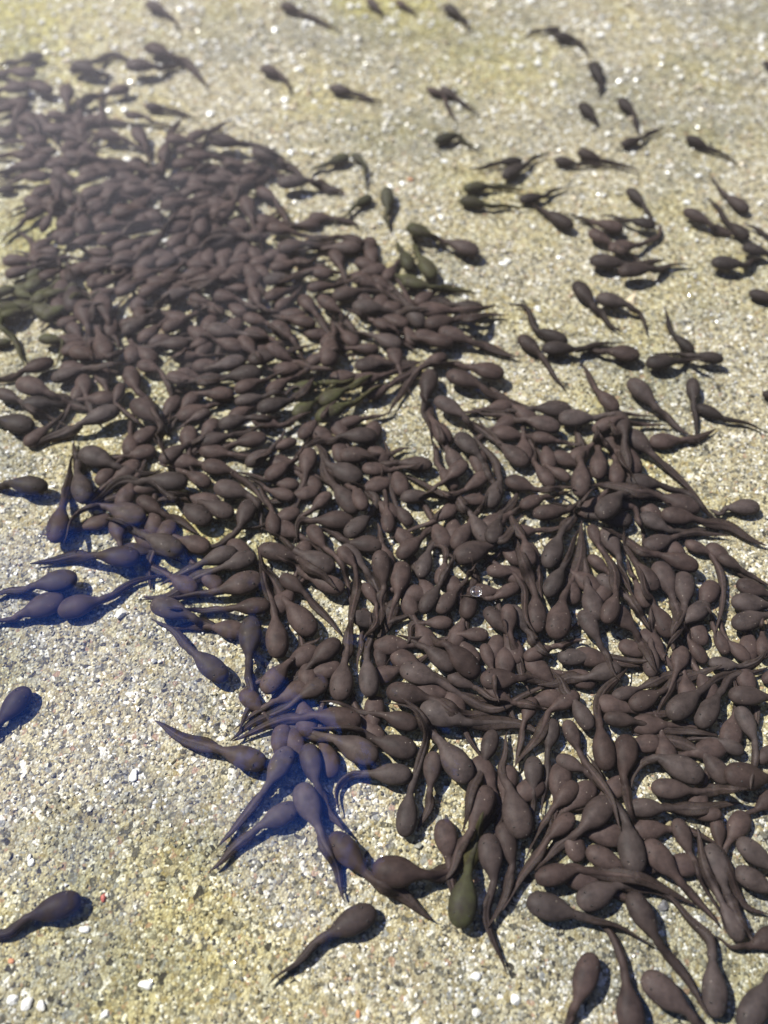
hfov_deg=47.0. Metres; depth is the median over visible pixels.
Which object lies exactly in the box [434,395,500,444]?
tadpole
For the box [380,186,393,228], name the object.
tadpole
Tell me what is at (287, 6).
tadpole
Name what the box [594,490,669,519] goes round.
tadpole
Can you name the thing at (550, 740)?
tadpole
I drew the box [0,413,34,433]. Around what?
tadpole
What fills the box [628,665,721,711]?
tadpole
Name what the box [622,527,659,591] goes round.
tadpole
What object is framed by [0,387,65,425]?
tadpole
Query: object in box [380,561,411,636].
tadpole
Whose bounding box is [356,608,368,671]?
tadpole
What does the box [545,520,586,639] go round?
tadpole
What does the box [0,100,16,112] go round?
tadpole
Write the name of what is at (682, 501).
tadpole
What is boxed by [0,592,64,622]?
tadpole
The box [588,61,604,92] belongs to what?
tadpole
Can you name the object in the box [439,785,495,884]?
tadpole
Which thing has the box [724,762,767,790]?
tadpole
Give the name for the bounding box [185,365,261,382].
tadpole
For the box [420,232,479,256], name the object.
tadpole
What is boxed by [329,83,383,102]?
tadpole
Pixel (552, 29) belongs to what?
tadpole
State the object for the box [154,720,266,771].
tadpole
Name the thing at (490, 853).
tadpole
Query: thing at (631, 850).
tadpole
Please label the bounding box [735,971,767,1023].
tadpole
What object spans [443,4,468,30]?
tadpole
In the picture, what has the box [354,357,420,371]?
tadpole
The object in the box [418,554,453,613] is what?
tadpole
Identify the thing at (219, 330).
tadpole
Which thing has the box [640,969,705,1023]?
tadpole
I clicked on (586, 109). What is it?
tadpole
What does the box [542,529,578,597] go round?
tadpole
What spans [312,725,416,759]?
tadpole
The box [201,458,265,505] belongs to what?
tadpole
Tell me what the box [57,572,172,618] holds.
tadpole
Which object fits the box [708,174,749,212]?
tadpole
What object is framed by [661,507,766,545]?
tadpole
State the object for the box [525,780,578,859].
tadpole
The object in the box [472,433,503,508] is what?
tadpole
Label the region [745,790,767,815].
tadpole
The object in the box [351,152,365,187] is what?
tadpole
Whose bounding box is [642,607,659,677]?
tadpole
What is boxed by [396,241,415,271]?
tadpole
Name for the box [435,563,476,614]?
tadpole
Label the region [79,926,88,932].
pebble
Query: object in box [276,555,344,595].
tadpole
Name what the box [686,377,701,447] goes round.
tadpole
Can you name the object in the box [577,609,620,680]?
tadpole
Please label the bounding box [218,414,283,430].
tadpole
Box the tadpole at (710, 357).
[649,351,723,363]
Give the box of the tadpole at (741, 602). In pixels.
[731,593,767,611]
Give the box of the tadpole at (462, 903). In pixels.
[448,811,483,928]
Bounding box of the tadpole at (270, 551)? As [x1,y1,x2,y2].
[258,542,336,588]
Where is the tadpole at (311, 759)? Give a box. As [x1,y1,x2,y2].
[299,743,342,830]
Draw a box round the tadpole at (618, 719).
[603,711,718,736]
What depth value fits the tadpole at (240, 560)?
0.31 m
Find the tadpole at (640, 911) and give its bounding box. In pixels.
[625,891,710,1020]
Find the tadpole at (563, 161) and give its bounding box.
[554,156,612,167]
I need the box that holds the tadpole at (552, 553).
[541,500,581,568]
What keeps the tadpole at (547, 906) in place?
on the ground
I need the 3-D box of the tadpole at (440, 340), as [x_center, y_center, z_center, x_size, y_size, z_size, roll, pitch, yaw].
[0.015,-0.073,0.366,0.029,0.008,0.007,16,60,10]
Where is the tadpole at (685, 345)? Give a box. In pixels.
[664,307,694,352]
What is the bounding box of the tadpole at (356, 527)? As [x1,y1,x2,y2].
[343,481,380,538]
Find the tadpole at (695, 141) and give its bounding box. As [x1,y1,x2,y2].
[685,135,741,167]
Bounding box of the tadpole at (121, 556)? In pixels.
[30,546,139,566]
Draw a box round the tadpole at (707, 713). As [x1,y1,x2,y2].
[694,667,767,728]
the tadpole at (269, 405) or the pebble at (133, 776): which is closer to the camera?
the pebble at (133, 776)
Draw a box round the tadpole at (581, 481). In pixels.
[571,425,591,497]
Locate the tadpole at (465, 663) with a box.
[396,634,480,679]
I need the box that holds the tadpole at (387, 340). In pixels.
[341,326,401,348]
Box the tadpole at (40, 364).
[0,356,53,382]
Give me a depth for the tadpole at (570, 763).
0.27 m
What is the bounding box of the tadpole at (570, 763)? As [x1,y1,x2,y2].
[556,753,600,789]
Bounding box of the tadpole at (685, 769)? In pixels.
[628,754,703,789]
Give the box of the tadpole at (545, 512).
[533,487,595,520]
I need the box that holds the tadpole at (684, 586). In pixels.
[675,571,694,646]
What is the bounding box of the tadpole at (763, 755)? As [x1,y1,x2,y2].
[759,745,767,764]
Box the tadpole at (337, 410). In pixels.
[315,384,382,422]
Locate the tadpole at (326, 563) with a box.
[261,527,335,574]
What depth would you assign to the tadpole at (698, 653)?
0.29 m
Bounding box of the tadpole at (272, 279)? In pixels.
[263,269,313,285]
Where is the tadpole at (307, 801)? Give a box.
[292,782,344,901]
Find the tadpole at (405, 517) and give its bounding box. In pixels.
[385,448,413,526]
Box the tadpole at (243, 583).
[142,570,260,599]
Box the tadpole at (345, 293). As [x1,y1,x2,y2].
[332,286,399,301]
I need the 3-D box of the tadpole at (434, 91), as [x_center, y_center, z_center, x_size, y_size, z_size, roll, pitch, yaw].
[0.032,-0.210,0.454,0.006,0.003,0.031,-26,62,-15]
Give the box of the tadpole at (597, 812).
[535,795,613,870]
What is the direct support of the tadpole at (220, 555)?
on the ground
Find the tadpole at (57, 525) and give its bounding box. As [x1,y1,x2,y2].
[46,455,72,543]
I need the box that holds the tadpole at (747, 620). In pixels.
[731,610,767,631]
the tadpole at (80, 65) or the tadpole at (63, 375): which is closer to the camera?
the tadpole at (63, 375)
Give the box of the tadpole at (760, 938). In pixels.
[716,925,767,950]
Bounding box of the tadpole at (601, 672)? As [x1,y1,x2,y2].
[538,661,621,687]
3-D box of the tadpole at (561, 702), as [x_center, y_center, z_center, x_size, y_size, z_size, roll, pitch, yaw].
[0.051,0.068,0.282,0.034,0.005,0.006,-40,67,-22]
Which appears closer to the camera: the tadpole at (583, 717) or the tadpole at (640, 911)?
the tadpole at (640, 911)
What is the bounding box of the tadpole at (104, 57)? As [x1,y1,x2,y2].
[69,51,129,73]
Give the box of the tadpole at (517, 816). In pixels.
[497,732,533,839]
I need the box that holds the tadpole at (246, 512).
[211,499,256,549]
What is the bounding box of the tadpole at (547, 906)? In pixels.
[526,891,653,944]
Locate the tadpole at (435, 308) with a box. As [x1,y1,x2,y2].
[419,302,494,316]
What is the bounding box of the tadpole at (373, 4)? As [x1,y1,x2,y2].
[366,0,384,14]
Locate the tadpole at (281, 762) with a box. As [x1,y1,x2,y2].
[217,746,294,846]
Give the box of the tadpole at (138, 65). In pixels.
[125,58,185,71]
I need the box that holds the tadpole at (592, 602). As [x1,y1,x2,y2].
[582,557,602,621]
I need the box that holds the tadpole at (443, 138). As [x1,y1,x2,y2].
[434,132,483,150]
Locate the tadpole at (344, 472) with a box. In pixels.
[314,432,362,484]
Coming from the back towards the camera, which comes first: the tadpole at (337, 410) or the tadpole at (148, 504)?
the tadpole at (337, 410)
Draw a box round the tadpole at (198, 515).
[154,481,212,526]
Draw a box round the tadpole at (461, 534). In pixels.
[450,491,487,549]
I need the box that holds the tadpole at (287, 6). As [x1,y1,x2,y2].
[280,1,340,30]
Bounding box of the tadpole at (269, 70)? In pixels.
[260,64,290,95]
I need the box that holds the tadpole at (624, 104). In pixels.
[617,97,637,132]
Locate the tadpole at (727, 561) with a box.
[717,553,767,585]
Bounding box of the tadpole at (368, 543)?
[313,527,381,552]
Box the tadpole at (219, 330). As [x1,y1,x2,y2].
[206,322,276,339]
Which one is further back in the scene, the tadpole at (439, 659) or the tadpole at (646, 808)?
the tadpole at (439, 659)
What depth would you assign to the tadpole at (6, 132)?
0.44 m
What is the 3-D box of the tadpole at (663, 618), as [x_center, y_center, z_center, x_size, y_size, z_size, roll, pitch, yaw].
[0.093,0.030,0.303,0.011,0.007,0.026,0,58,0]
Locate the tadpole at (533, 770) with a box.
[524,756,542,831]
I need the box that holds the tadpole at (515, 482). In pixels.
[505,474,573,492]
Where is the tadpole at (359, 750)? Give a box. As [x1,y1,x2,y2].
[273,725,378,766]
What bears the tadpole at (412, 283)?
on the ground
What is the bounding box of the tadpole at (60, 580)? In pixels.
[0,569,77,594]
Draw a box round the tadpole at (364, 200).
[330,194,372,223]
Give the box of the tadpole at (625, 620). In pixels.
[613,604,657,673]
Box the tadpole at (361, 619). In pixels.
[354,610,417,628]
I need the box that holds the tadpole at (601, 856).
[585,844,642,882]
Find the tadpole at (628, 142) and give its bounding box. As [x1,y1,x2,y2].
[620,126,663,147]
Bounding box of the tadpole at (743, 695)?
[728,685,767,705]
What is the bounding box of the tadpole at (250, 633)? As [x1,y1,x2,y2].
[238,616,261,730]
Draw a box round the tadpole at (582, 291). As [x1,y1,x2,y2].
[571,281,622,332]
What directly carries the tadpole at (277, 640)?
on the ground
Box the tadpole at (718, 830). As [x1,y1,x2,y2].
[710,818,767,914]
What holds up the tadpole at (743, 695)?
on the ground
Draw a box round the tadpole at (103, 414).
[30,404,119,448]
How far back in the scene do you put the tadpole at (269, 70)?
0.47 m
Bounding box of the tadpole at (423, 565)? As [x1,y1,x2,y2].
[415,540,454,578]
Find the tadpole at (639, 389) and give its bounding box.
[626,377,689,434]
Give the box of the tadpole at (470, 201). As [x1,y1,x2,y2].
[459,195,532,208]
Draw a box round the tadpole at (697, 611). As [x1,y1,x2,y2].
[663,600,710,659]
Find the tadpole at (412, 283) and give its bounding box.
[401,276,476,293]
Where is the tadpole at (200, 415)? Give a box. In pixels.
[178,409,210,427]
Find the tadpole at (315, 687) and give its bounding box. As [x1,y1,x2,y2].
[230,676,328,740]
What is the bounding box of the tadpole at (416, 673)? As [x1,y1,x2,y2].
[400,661,545,713]
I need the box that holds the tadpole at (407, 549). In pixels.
[396,509,441,560]
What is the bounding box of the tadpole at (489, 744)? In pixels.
[462,729,498,831]
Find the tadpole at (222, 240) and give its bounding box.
[207,233,274,247]
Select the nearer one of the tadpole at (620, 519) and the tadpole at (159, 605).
the tadpole at (159, 605)
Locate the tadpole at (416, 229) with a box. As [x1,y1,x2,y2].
[406,222,448,243]
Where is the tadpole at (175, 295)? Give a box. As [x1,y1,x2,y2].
[161,277,218,304]
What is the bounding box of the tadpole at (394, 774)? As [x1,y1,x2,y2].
[334,763,411,813]
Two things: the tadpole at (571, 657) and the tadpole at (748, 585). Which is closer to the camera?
the tadpole at (571, 657)
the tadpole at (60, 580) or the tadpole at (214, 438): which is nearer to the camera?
the tadpole at (60, 580)
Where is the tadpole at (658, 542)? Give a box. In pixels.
[642,529,729,551]
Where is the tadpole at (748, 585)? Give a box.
[736,578,767,596]
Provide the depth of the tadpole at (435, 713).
0.28 m
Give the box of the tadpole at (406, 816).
[384,702,429,837]
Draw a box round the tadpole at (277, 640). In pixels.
[256,544,288,658]
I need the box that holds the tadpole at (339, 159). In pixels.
[307,153,349,173]
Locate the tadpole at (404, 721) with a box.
[317,700,417,731]
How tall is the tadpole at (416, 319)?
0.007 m
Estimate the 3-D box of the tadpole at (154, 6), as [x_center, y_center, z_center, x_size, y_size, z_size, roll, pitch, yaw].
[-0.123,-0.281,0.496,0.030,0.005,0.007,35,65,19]
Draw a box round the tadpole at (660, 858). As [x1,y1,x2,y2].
[643,838,718,925]
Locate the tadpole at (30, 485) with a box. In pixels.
[0,476,47,494]
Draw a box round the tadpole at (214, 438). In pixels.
[198,423,265,446]
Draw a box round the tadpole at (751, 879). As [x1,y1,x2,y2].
[735,865,767,893]
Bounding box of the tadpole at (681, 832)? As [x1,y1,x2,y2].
[671,818,724,926]
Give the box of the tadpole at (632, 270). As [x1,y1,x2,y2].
[618,262,690,277]
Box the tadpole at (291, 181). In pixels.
[277,174,345,193]
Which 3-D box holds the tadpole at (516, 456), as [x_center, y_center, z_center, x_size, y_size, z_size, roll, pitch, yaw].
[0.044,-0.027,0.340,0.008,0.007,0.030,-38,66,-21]
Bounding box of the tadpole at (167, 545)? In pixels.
[92,513,183,558]
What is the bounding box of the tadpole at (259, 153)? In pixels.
[251,145,303,175]
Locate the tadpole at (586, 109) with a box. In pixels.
[578,102,597,123]
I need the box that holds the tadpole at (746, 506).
[708,499,759,516]
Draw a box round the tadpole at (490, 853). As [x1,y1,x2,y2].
[478,833,507,975]
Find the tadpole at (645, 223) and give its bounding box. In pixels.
[596,215,655,229]
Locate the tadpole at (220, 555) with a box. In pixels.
[160,545,236,585]
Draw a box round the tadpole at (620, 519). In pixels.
[553,502,631,527]
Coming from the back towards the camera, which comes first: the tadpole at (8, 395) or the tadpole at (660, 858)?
the tadpole at (8, 395)
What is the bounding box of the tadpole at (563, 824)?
[502,812,575,910]
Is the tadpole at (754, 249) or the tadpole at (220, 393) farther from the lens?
the tadpole at (754, 249)
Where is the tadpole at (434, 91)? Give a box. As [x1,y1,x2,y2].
[426,87,456,120]
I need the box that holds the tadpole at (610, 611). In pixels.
[600,541,620,624]
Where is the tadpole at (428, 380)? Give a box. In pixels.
[419,368,438,447]
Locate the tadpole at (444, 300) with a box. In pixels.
[429,296,482,312]
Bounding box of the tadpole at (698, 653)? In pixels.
[681,620,707,663]
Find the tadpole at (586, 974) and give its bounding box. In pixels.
[564,952,600,1023]
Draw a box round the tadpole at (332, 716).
[232,707,361,740]
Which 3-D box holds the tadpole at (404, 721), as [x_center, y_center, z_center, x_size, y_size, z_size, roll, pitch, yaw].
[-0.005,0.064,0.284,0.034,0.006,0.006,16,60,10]
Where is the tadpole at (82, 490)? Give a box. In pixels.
[71,441,93,503]
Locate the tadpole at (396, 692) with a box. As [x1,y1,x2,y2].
[386,682,495,718]
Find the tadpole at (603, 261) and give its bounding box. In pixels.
[589,253,663,268]
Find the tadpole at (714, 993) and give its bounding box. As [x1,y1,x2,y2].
[651,889,727,1017]
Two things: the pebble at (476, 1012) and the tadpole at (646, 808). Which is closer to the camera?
the pebble at (476, 1012)
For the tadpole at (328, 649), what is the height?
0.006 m
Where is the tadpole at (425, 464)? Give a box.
[359,454,432,471]
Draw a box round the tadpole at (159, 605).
[150,596,231,641]
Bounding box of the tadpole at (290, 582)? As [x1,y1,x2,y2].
[279,573,341,635]
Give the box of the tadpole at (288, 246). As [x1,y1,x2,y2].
[277,239,336,253]
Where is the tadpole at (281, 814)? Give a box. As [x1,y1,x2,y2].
[209,801,297,871]
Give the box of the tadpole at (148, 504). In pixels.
[136,495,198,533]
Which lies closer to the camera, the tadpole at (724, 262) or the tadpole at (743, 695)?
the tadpole at (743, 695)
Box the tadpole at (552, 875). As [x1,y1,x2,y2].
[535,863,696,905]
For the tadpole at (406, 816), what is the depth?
0.27 m
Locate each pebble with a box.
[6,994,18,1004]
[8,958,14,963]
[21,997,32,1010]
[28,90,36,96]
[28,858,34,866]
[36,1000,45,1011]
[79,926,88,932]
[100,1009,109,1018]
[101,893,105,902]
[129,769,137,781]
[138,980,152,989]
[356,1010,359,1018]
[469,972,480,980]
[472,1008,480,1017]
[510,994,520,1005]
[627,293,636,304]
[657,900,668,910]
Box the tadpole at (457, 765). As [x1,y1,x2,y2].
[401,698,474,783]
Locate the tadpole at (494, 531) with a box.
[484,491,518,543]
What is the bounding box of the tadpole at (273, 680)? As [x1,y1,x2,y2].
[260,635,321,694]
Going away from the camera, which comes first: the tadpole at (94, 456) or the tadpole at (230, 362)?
the tadpole at (94, 456)
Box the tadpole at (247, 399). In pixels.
[235,386,301,405]
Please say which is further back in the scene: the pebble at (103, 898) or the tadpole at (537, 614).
the tadpole at (537, 614)
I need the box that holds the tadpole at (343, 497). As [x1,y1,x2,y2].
[318,449,358,514]
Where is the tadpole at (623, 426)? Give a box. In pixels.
[615,411,631,479]
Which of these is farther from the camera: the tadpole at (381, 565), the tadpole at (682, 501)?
the tadpole at (682, 501)
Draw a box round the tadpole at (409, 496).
[400,489,446,503]
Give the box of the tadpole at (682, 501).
[588,482,699,514]
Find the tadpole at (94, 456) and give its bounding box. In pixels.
[78,445,162,476]
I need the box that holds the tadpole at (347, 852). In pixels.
[328,831,432,920]
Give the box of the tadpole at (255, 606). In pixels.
[167,597,269,614]
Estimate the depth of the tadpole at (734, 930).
0.25 m
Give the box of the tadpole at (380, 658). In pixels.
[373,628,387,666]
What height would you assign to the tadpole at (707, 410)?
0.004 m
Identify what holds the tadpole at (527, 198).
on the ground
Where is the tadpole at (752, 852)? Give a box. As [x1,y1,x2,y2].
[736,836,767,869]
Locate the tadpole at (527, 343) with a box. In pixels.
[517,334,565,390]
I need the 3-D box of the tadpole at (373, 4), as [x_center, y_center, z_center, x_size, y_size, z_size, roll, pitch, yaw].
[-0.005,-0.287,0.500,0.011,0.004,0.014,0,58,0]
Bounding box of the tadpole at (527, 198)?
[519,185,568,203]
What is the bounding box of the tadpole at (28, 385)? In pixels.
[15,375,87,410]
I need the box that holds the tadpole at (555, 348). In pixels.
[541,341,623,355]
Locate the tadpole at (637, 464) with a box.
[606,407,642,473]
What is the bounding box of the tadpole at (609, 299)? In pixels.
[596,292,647,336]
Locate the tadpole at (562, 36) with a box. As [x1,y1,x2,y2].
[554,31,588,54]
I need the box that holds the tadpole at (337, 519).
[295,510,353,544]
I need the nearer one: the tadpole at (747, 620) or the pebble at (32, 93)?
the tadpole at (747, 620)
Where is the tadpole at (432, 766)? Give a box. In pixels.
[417,751,441,830]
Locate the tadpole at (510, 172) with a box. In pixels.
[501,153,546,179]
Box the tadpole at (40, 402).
[21,396,83,410]
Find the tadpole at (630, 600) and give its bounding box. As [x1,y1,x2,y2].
[596,573,651,631]
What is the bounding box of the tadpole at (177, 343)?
[121,336,189,350]
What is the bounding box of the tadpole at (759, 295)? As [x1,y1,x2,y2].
[748,288,767,302]
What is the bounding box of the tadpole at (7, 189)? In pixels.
[0,185,14,193]
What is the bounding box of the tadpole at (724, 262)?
[711,256,763,269]
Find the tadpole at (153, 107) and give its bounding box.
[145,102,199,119]
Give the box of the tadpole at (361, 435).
[304,427,376,448]
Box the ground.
[0,0,767,1023]
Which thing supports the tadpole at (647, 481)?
on the ground
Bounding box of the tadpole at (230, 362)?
[178,354,245,373]
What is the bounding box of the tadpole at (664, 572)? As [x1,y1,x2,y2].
[651,561,684,636]
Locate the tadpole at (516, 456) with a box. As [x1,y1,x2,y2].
[477,418,529,467]
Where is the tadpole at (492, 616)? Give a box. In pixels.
[483,606,524,670]
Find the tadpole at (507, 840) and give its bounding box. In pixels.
[487,822,517,927]
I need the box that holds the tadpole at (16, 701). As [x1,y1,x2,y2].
[0,686,31,727]
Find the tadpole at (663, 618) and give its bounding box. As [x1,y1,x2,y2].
[638,566,671,638]
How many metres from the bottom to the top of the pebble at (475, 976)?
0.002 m
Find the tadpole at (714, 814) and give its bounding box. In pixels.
[661,803,721,821]
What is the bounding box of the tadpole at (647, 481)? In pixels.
[626,473,714,517]
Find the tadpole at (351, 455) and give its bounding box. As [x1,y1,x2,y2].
[339,446,409,463]
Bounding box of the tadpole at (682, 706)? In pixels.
[665,656,767,721]
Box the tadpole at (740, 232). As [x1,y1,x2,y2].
[706,198,749,240]
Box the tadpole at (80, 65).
[71,59,112,77]
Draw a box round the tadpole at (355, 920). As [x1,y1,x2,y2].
[267,903,376,985]
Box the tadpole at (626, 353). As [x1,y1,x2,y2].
[570,345,639,361]
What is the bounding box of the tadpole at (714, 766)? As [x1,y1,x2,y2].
[633,734,727,784]
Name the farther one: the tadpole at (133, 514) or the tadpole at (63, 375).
the tadpole at (63, 375)
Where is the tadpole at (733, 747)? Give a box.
[687,735,744,755]
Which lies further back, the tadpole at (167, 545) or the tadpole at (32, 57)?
the tadpole at (32, 57)
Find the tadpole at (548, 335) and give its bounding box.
[509,303,567,342]
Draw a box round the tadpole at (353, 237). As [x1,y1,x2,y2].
[309,234,364,245]
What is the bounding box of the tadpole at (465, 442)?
[454,432,498,491]
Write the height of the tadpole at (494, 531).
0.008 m
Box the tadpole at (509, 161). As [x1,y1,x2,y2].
[469,156,522,169]
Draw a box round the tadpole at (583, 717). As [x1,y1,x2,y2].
[549,666,594,730]
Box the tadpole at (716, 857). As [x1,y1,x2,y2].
[704,843,753,942]
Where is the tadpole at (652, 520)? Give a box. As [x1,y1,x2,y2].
[640,511,707,534]
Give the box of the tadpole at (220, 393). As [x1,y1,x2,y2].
[165,386,234,400]
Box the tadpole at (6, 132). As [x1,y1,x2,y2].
[0,126,12,136]
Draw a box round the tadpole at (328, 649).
[269,637,341,700]
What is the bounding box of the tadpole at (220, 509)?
[168,491,234,519]
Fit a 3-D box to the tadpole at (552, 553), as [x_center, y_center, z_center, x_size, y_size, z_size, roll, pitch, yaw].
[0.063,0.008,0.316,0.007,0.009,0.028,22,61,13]
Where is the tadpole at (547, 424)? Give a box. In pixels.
[478,412,560,433]
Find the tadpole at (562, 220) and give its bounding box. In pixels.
[530,203,573,229]
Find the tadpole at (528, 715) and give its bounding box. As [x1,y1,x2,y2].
[515,697,537,762]
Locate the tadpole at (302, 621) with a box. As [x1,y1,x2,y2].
[259,564,317,637]
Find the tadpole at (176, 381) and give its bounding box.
[157,373,220,386]
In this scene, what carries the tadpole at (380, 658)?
on the ground
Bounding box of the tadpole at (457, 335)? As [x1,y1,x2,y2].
[438,325,518,357]
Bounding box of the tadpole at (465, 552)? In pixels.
[453,514,523,565]
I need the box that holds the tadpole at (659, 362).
[646,354,705,369]
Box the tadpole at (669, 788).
[651,778,748,799]
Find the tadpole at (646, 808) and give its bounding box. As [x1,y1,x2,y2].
[632,798,742,817]
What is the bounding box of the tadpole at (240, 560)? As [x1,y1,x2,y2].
[142,550,255,598]
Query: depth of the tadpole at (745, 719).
0.28 m
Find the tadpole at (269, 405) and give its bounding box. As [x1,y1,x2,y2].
[257,377,314,414]
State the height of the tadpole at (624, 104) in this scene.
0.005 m
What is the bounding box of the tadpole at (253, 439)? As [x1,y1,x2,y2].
[196,431,266,452]
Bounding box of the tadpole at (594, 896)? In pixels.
[576,881,668,911]
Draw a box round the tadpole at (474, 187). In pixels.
[463,181,523,192]
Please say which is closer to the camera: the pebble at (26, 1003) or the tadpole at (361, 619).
the pebble at (26, 1003)
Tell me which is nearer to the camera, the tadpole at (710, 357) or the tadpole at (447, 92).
the tadpole at (710, 357)
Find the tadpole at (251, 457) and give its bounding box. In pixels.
[245,428,285,467]
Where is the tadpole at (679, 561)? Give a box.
[599,526,698,572]
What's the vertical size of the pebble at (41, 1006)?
0.002 m
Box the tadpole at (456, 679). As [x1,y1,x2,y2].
[447,671,506,700]
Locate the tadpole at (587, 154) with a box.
[577,148,638,170]
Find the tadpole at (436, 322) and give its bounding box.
[424,313,505,329]
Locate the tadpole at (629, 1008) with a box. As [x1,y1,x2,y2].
[573,915,644,1023]
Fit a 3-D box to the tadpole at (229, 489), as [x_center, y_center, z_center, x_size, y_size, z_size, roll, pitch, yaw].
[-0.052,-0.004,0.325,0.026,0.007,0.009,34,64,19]
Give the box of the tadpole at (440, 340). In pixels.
[385,325,453,348]
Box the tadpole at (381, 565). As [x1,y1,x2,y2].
[372,550,390,624]
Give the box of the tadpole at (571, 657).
[557,648,660,665]
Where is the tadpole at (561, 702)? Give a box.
[514,690,579,767]
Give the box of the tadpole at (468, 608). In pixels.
[459,557,480,619]
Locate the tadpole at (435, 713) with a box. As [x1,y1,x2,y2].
[420,699,543,735]
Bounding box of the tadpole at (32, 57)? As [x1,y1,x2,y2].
[0,51,43,65]
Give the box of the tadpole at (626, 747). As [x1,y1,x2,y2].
[614,734,638,832]
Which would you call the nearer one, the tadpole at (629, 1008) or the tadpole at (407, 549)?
the tadpole at (629, 1008)
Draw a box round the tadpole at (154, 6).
[145,0,179,26]
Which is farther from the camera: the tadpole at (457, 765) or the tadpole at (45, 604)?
the tadpole at (45, 604)
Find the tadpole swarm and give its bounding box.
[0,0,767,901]
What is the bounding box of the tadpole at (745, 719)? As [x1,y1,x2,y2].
[734,706,759,789]
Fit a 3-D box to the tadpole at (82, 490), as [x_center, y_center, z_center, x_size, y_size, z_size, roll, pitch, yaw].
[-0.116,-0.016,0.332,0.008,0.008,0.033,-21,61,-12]
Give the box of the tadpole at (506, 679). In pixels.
[480,668,555,689]
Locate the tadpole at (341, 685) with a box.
[329,624,353,701]
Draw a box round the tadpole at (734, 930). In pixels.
[696,825,745,942]
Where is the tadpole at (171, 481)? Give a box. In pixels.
[90,471,187,503]
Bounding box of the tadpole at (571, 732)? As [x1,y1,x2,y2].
[562,720,620,829]
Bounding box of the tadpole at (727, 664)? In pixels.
[708,650,766,670]
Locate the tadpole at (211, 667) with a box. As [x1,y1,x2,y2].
[151,618,228,682]
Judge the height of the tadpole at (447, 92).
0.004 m
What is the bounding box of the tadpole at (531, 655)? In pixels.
[523,638,586,661]
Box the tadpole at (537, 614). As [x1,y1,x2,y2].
[506,526,546,632]
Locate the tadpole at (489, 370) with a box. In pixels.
[427,361,503,379]
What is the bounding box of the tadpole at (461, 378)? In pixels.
[446,369,527,406]
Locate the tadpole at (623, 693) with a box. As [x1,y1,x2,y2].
[612,669,692,700]
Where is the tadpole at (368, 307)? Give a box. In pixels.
[352,299,427,315]
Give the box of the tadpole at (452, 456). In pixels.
[434,416,465,473]
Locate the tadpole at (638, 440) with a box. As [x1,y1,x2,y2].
[628,428,711,515]
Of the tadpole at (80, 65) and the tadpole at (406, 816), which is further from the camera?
the tadpole at (80, 65)
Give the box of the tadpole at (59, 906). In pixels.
[0,890,81,940]
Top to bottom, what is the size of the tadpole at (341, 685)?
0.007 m
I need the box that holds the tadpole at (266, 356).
[248,343,316,365]
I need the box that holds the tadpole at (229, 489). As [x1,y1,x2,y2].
[214,479,263,530]
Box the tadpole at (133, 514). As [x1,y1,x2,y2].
[63,502,146,543]
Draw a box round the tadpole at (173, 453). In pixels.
[158,427,216,464]
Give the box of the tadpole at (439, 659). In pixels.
[385,639,455,672]
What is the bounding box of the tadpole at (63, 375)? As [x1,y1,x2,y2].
[51,361,131,383]
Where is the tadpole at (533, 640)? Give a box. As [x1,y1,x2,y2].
[512,604,553,659]
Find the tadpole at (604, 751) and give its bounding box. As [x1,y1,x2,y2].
[592,668,627,770]
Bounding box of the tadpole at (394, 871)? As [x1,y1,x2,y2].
[372,854,463,887]
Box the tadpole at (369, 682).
[358,614,379,697]
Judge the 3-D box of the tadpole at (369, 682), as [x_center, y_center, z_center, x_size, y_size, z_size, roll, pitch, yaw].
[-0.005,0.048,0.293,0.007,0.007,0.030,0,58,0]
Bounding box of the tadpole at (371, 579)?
[341,543,389,607]
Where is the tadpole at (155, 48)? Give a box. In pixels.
[144,41,205,84]
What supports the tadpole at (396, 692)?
on the ground
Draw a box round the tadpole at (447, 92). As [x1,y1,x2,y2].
[440,86,480,116]
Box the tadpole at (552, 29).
[522,26,559,38]
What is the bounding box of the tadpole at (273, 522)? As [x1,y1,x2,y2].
[251,481,280,535]
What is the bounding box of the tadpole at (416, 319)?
[387,280,425,328]
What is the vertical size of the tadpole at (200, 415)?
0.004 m
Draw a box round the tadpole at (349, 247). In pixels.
[294,240,361,255]
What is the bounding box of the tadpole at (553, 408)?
[471,400,570,416]
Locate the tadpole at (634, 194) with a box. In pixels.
[626,187,652,219]
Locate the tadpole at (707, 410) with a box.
[697,403,767,432]
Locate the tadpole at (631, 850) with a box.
[586,754,646,871]
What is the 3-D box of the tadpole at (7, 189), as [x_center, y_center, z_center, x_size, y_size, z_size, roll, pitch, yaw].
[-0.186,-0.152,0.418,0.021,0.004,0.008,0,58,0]
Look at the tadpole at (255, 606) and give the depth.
0.30 m
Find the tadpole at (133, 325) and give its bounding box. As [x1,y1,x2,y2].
[121,293,169,335]
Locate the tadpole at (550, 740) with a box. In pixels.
[541,718,559,813]
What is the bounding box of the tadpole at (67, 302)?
[62,259,81,312]
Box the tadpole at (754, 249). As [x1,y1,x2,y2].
[742,243,767,257]
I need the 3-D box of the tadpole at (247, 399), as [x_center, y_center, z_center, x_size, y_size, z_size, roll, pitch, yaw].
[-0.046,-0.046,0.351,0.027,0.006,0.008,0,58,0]
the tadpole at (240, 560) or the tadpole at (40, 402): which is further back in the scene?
the tadpole at (40, 402)
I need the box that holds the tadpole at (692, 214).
[683,207,734,235]
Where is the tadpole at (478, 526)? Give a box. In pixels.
[446,486,487,541]
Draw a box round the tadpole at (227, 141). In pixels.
[209,133,290,163]
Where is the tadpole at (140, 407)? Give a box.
[129,397,166,460]
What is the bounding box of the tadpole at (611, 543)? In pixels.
[600,527,632,593]
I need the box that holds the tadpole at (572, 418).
[558,409,658,426]

